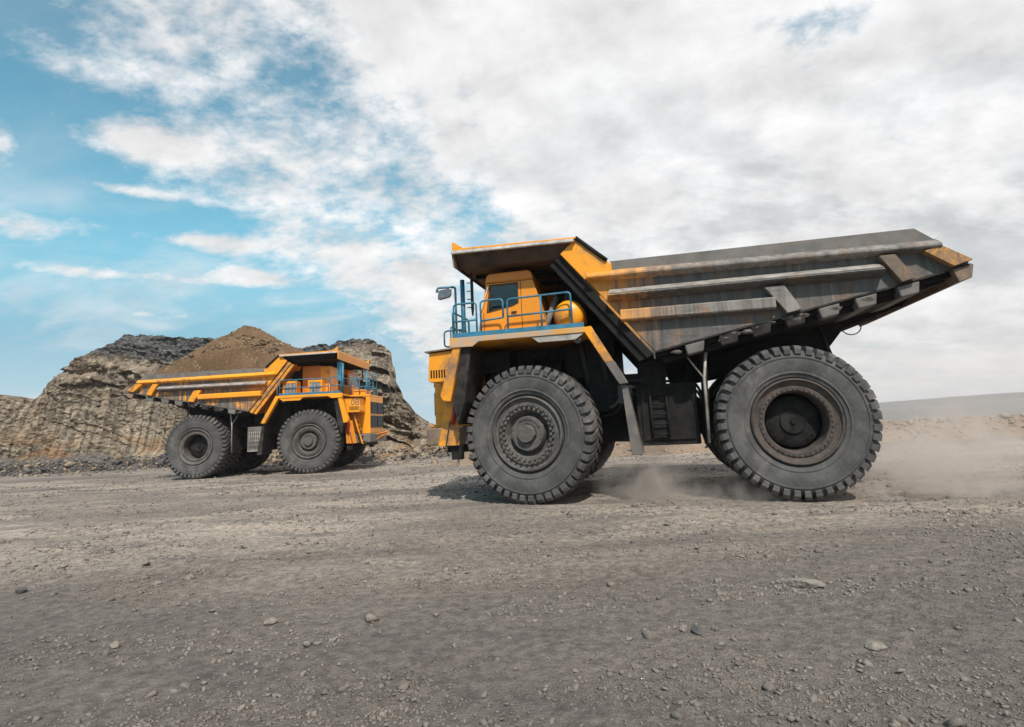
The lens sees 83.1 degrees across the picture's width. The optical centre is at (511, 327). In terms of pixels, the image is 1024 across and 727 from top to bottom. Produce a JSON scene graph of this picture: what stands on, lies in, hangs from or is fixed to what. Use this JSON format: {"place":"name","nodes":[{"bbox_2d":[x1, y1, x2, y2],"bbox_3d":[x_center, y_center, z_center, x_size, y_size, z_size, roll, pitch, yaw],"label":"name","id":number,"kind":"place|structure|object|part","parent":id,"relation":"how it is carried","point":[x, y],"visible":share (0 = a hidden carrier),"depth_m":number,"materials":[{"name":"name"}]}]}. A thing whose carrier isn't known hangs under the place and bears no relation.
{"place":"outdoors","nodes":[
{"label":"outdoors","id":0,"kind":"place"},
{"bbox_2d":[0,402,1023,726],"bbox_3d":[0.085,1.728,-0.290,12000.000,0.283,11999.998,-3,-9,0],"label":"ground","id":1,"kind":"structure","parent":0,"point":[820,626],"depth_m":5.88,"materials":[{"name":"grey gravel"}]},
{"bbox_2d":[15,587,26,593],"bbox_3d":[-5.972,3.203,7.031,0.170,0.079,0.110,-8,-11,31],"label":"stone","id":2,"kind":"object","parent":1,"relation":"on","point":[19,590],"visible":1,"depth_m":6.99,"materials":[{"name":"grey stone"}]},
{"bbox_2d":[59,563,67,568],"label":"stone","id":3,"kind":"object","parent":1,"relation":"on","point":[63,565],"visible":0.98,"depth_m":8.21,"materials":[{"name":"grey stone"}]},
{"bbox_2d":[109,641,121,648],"bbox_3d":[-3.416,2.733,4.970,0.090,0.063,0.128,1,-10,-20],"label":"stone","id":4,"kind":"object","parent":1,"relation":"on","point":[115,644],"visible":0.99,"depth_m":4.94,"materials":[{"name":"beige stone"}]},
{"bbox_2d":[152,581,161,584],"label":"stone","id":5,"kind":"object","parent":1,"relation":"on","point":[157,582],"visible":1,"depth_m":7.05,"materials":[{"name":"grey stone"}]},
{"bbox_2d":[178,682,190,690],"bbox_3d":[-2.312,2.532,4.069,0.092,0.064,0.061,-7,-10,25],"label":"stone","id":6,"kind":"object","parent":1,"relation":"on","point":[183,686],"visible":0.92,"depth_m":4.05,"materials":[{"name":"grey stone"}]},
{"bbox_2d":[0,443,451,476],"bbox_3d":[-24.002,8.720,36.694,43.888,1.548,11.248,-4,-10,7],"label":"rubble","id":7,"kind":"object","parent":1,"relation":"on","point":[272,456],"visible":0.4,"depth_m":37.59,"materials":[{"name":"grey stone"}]},
{"bbox_2d":[0,334,465,475],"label":"quarry face","id":8,"kind":"object","parent":1,"relation":"on","point":[84,407],"visible":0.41,"depth_m":43.98},
{"bbox_2d":[126,347,389,478],"bbox_3d":[-12.292,4.497,29.954,11.874,5.859,6.002,-3,-9,0],"label":"dump truck","id":9,"kind":"object","parent":1,"relation":"on","point":[310,412],"visible":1,"depth_m":27.48,"materials":[{"name":"metal"}]},
{"bbox_2d":[151,325,304,384],"bbox_3d":[-14.413,1.398,30.500,7.350,2.981,5.240,-3,-9,0],"label":"earth load","id":10,"kind":"object","parent":9,"relation":"in","point":[246,347],"visible":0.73,"depth_m":27.93},
{"bbox_2d":[264,617,278,625],"bbox_3d":[-2.217,2.709,5.332,0.137,0.068,0.096,1,-10,-23],"label":"stone","id":11,"kind":"object","parent":1,"relation":"on","point":[270,621],"visible":1,"depth_m":5.30,"materials":[{"name":"beige stone"}]},
{"bbox_2d":[679,625,686,631],"bbox_3d":[1.377,2.423,4.649,0.061,0.056,0.103,-8,-11,30],"label":"stone","id":12,"kind":"object","parent":1,"relation":"on","point":[682,628],"visible":1,"depth_m":4.62,"materials":[{"name":"beige stone"}]},
{"bbox_2d":[691,625,703,635],"bbox_3d":[1.474,2.406,4.590,0.107,0.069,0.146,-5,-10,15],"label":"stone","id":13,"kind":"object","parent":1,"relation":"on","point":[698,630],"visible":0.99,"depth_m":4.56,"materials":[{"name":"grey stone"}]},
{"bbox_2d":[424,228,972,503],"bbox_3d":[3.514,1.021,14.504,11.874,5.862,6.002,-5,-10,14],"label":"dump truck","id":14,"kind":"object","parent":1,"relation":"on","point":[540,396],"visible":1,"depth_m":12.05,"materials":[{"name":"metal"}]},
{"bbox_3d":[-0.227,-0.697,13.274,0.763,0.642,0.021,-5,-10,14],"label":"window frame","id":15,"kind":"part","parent":14,"relation":"part of","materials":[{"name":"black glass"}]},
{"bbox_2d":[443,414,1023,466],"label":"berm","id":16,"kind":"structure","parent":1,"relation":"on","point":[976,426],"depth_m":27.43,"materials":[{"name":"soil"}]},
{"bbox_2d":[457,413,1023,465],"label":"berm stones","id":17,"kind":"object","parent":16,"relation":"on","point":[1006,416],"visible":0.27,"depth_m":27.96,"materials":[{"name":"grey stone"}]},
{"bbox_2d":[916,413,1023,420],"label":"pale stones","id":18,"kind":"object","parent":16,"relation":"on","point":[985,415],"visible":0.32,"depth_m":28.78,"materials":[{"name":"grey stone"}]},
{"bbox_2d":[775,578,783,583],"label":"stone","id":19,"kind":"object","parent":1,"relation":"on","point":[778,581],"visible":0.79,"depth_m":5.86,"materials":[{"name":"grey stone"}]},
{"bbox_2d":[781,577,825,588],"bbox_3d":[2.893,2.539,5.740,0.413,0.099,0.122,-8,-11,28],"label":"stone","id":20,"kind":"object","parent":1,"relation":"on","point":[798,582],"visible":0.97,"depth_m":5.70,"materials":[{"name":"grey stone"}]},
{"bbox_2d":[865,641,887,651],"bbox_3d":[2.613,2.290,4.144,0.146,0.069,0.107,-6,-10,18],"label":"stone","id":21,"kind":"object","parent":1,"relation":"on","point":[877,646],"visible":1,"depth_m":4.12,"materials":[{"name":"beige stone"}]},
{"bbox_2d":[0,0,1023,424],"label":"sky","id":22,"kind":"structure","parent":0,"point":[303,173],"materials":[{"name":"white"}]},
{"bbox_2d":[878,392,1023,408],"bbox_3d":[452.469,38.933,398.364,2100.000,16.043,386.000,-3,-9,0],"label":"hill","id":23,"kind":"structure","parent":0,"point":[1014,397],"depth_m":341.23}
]}

